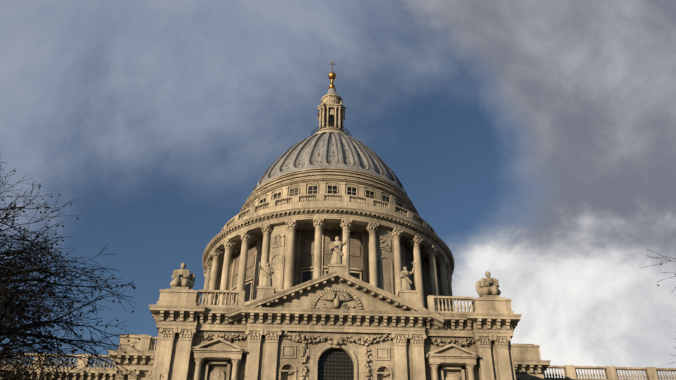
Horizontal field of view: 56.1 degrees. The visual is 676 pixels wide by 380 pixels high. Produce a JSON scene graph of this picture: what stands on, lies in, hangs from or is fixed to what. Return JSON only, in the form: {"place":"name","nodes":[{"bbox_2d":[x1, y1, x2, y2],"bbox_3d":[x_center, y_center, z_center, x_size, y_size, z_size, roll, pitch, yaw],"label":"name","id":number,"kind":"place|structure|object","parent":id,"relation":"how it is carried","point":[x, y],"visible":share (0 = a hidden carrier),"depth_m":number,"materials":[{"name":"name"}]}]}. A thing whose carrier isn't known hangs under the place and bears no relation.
{"place":"outdoors","nodes":[
{"label":"outdoors","id":0,"kind":"place"},
{"bbox_2d":[189,331,247,379],"bbox_3d":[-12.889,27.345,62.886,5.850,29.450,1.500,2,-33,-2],"label":"transept wall","id":1,"kind":"structure","parent":0,"point":[213,369],"depth_m":67.78,"materials":[{"name":"beige stone"}]},
{"bbox_2d":[244,331,425,379],"bbox_3d":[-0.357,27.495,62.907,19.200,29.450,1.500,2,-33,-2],"label":"transept wall","id":2,"kind":"structure","parent":0,"point":[354,347],"depth_m":68.37,"materials":[{"name":"beige stone"}]},
{"bbox_2d":[0,0,675,379],"label":"sky","id":3,"kind":"structure","parent":0,"point":[535,139],"materials":[{"name":"blue"}]},
{"bbox_2d":[424,337,478,379],"bbox_3d":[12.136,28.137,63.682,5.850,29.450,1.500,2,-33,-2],"label":"transept wall","id":4,"kind":"structure","parent":0,"point":[447,374],"depth_m":68.73,"materials":[{"name":"beige stone"}]},
{"label":"ground","id":5,"kind":"structure","parent":0,"visible":0},
{"bbox_2d":[0,162,143,379],"bbox_3d":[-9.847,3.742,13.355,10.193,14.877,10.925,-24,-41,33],"label":"tree","id":6,"kind":"object","parent":5,"relation":"on","point":[14,308],"visible":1,"depth_m":15.08,"materials":[{"name":"brown plant"}]},
{"bbox_2d":[148,264,521,379],"bbox_3d":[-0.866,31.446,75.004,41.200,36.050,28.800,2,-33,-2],"label":"facade","id":7,"kind":"structure","parent":5,"relation":"on","point":[181,317],"depth_m":69.69,"materials":[{"name":"stone"}]},
{"bbox_2d":[170,263,195,288],"bbox_3d":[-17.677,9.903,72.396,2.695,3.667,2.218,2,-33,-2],"label":"statue","id":8,"kind":"object","parent":7,"relation":"on","point":[183,278],"visible":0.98,"depth_m":71.69,"materials":[{"name":"stone"}]},
{"bbox_2d":[258,261,273,286],"bbox_3d":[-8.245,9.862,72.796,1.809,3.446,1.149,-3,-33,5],"label":"statue","id":9,"kind":"object","parent":7,"relation":"on","point":[268,271],"visible":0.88,"depth_m":72.47,"materials":[{"name":"stone"}]},
{"bbox_2d":[202,168,454,305],"bbox_3d":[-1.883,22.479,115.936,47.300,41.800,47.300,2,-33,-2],"label":"drum","id":10,"kind":"object","parent":7,"relation":"on","point":[332,197],"visible":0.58,"depth_m":106.69,"materials":[{"name":"stone"}]},
{"bbox_2d":[201,259,211,304],"bbox_3d":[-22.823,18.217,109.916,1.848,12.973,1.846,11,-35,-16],"label":"column","id":11,"kind":"structure","parent":10,"relation":"on","point":[208,263],"depth_m":111.34,"materials":[{"name":"stone"}]},
{"bbox_2d":[207,249,223,304],"bbox_3d":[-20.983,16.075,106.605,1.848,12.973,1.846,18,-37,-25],"label":"column","id":12,"kind":"structure","parent":10,"relation":"on","point":[216,254],"depth_m":107.60,"materials":[{"name":"stone"}]},
{"bbox_2d":[219,239,235,304],"bbox_3d":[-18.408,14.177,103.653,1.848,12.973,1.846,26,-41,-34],"label":"column","id":13,"kind":"structure","parent":10,"relation":"on","point":[229,244],"depth_m":104.19,"materials":[{"name":"stone"}]},
{"bbox_2d":[234,230,252,304],"bbox_3d":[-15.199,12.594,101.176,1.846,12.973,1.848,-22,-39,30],"label":"column","id":14,"kind":"structure","parent":10,"relation":"on","point":[246,235],"depth_m":101.43,"materials":[{"name":"stone"}]},
{"bbox_2d":[259,224,272,285],"bbox_3d":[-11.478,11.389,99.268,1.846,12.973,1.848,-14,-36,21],"label":"column","id":15,"kind":"structure","parent":10,"relation":"on","point":[266,229],"depth_m":100.18,"materials":[{"name":"stone"}]},
{"bbox_2d":[284,219,298,289],"bbox_3d":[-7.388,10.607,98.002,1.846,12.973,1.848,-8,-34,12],"label":"column","id":16,"kind":"structure","parent":10,"relation":"on","point":[292,225],"depth_m":97.92,"materials":[{"name":"stone"}]},
{"bbox_2d":[313,218,324,278],"bbox_3d":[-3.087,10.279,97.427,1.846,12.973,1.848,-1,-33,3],"label":"column","id":17,"kind":"structure","parent":10,"relation":"on","point":[318,223],"depth_m":97.75,"materials":[{"name":"stone"}]},
{"bbox_2d":[208,224,447,310],"bbox_3d":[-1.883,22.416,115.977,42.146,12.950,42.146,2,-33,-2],"label":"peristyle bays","id":18,"kind":"object","parent":10,"relation":"on","point":[278,251],"visible":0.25,"depth_m":101.47,"materials":[{"name":"stone"}]},
{"bbox_2d":[252,132,406,194],"bbox_3d":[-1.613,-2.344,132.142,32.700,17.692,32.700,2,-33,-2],"label":"dome","id":19,"kind":"structure","parent":10,"relation":"on","point":[331,150],"depth_m":119.56,"materials":[{"name":"grey metal"}]},
{"bbox_2d":[311,61,351,136],"bbox_3d":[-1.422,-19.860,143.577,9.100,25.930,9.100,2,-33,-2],"label":"lantern","id":20,"kind":"object","parent":19,"relation":"on","point":[331,113],"visible":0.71,"depth_m":139.21,"materials":[{"name":"stone"}]},
{"bbox_2d":[340,218,351,274],"bbox_3d":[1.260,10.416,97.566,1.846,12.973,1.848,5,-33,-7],"label":"column","id":21,"kind":"structure","parent":10,"relation":"on","point":[345,224],"depth_m":98.29,"materials":[{"name":"stone"}]},
{"bbox_2d":[366,222,378,287],"bbox_3d":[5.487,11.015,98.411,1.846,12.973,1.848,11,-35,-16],"label":"column","id":22,"kind":"structure","parent":10,"relation":"on","point":[372,227],"depth_m":98.62,"materials":[{"name":"stone"}]},
{"bbox_2d":[391,228,402,295],"bbox_3d":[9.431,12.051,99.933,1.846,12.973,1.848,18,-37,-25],"label":"column","id":23,"kind":"structure","parent":10,"relation":"on","point":[396,233],"depth_m":100.14,"materials":[{"name":"stone"}]},
{"bbox_2d":[409,235,425,308],"bbox_3d":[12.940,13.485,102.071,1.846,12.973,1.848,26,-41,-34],"label":"column","id":24,"kind":"structure","parent":10,"relation":"on","point":[416,240],"depth_m":101.82,"materials":[{"name":"stone"}]},
{"bbox_2d":[425,245,439,310],"bbox_3d":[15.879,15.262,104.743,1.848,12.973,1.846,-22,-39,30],"label":"column","id":25,"kind":"structure","parent":10,"relation":"on","point":[431,250],"depth_m":105.33,"materials":[{"name":"stone"}]},
{"bbox_2d":[436,255,448,310],"bbox_3d":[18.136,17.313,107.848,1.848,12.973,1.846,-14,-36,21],"label":"column","id":26,"kind":"structure","parent":10,"relation":"on","point":[442,260],"depth_m":108.88,"materials":[{"name":"stone"}]},
{"bbox_2d":[446,266,452,310],"bbox_3d":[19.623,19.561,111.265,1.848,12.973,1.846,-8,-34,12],"label":"column","id":27,"kind":"structure","parent":10,"relation":"on","point":[448,270],"depth_m":112.72,"materials":[{"name":"stone"}]},
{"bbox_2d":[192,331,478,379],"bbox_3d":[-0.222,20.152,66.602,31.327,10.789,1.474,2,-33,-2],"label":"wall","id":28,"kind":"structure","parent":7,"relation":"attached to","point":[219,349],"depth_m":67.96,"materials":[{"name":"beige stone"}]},
{"bbox_2d":[310,287,362,309],"bbox_3d":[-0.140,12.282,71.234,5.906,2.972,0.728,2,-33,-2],"label":"relief carving","id":29,"kind":"object","parent":7,"relation":"on","point":[339,298],"visible":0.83,"depth_m":71.24,"materials":[{"name":"stone"}]},
{"bbox_2d":[329,229,349,264],"bbox_3d":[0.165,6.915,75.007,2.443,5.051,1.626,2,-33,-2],"label":"statue apex","id":30,"kind":"object","parent":7,"relation":"on","point":[337,245],"visible":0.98,"depth_m":74.42,"materials":[{"name":"stone"}]},
{"bbox_2d":[400,260,415,289],"bbox_3d":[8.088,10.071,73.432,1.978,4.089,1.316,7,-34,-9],"label":"statue","id":31,"kind":"object","parent":7,"relation":"on","point":[406,280],"visible":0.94,"depth_m":72.91,"materials":[{"name":"stone"}]},
{"bbox_2d":[476,271,500,296],"bbox_3d":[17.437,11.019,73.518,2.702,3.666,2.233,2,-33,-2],"label":"statue","id":32,"kind":"object","parent":7,"relation":"on","point":[488,286],"visible":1,"depth_m":72.81,"materials":[{"name":"stone"}]},
{"bbox_2d":[0,334,675,379],"bbox_3d":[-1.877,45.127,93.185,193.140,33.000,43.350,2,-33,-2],"label":"balustrade wall","id":33,"kind":"structure","parent":5,"relation":"on","point":[529,364],"depth_m":84.89,"materials":[{"name":"beige stone"}]},
{"bbox_2d":[642,249,675,363],"bbox_3d":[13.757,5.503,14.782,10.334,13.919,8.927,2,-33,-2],"label":"tree","id":34,"kind":"object","parent":5,"relation":"on","point":[663,272],"visible":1,"depth_m":17.66,"materials":[{"name":"brown plant"}]}
]}

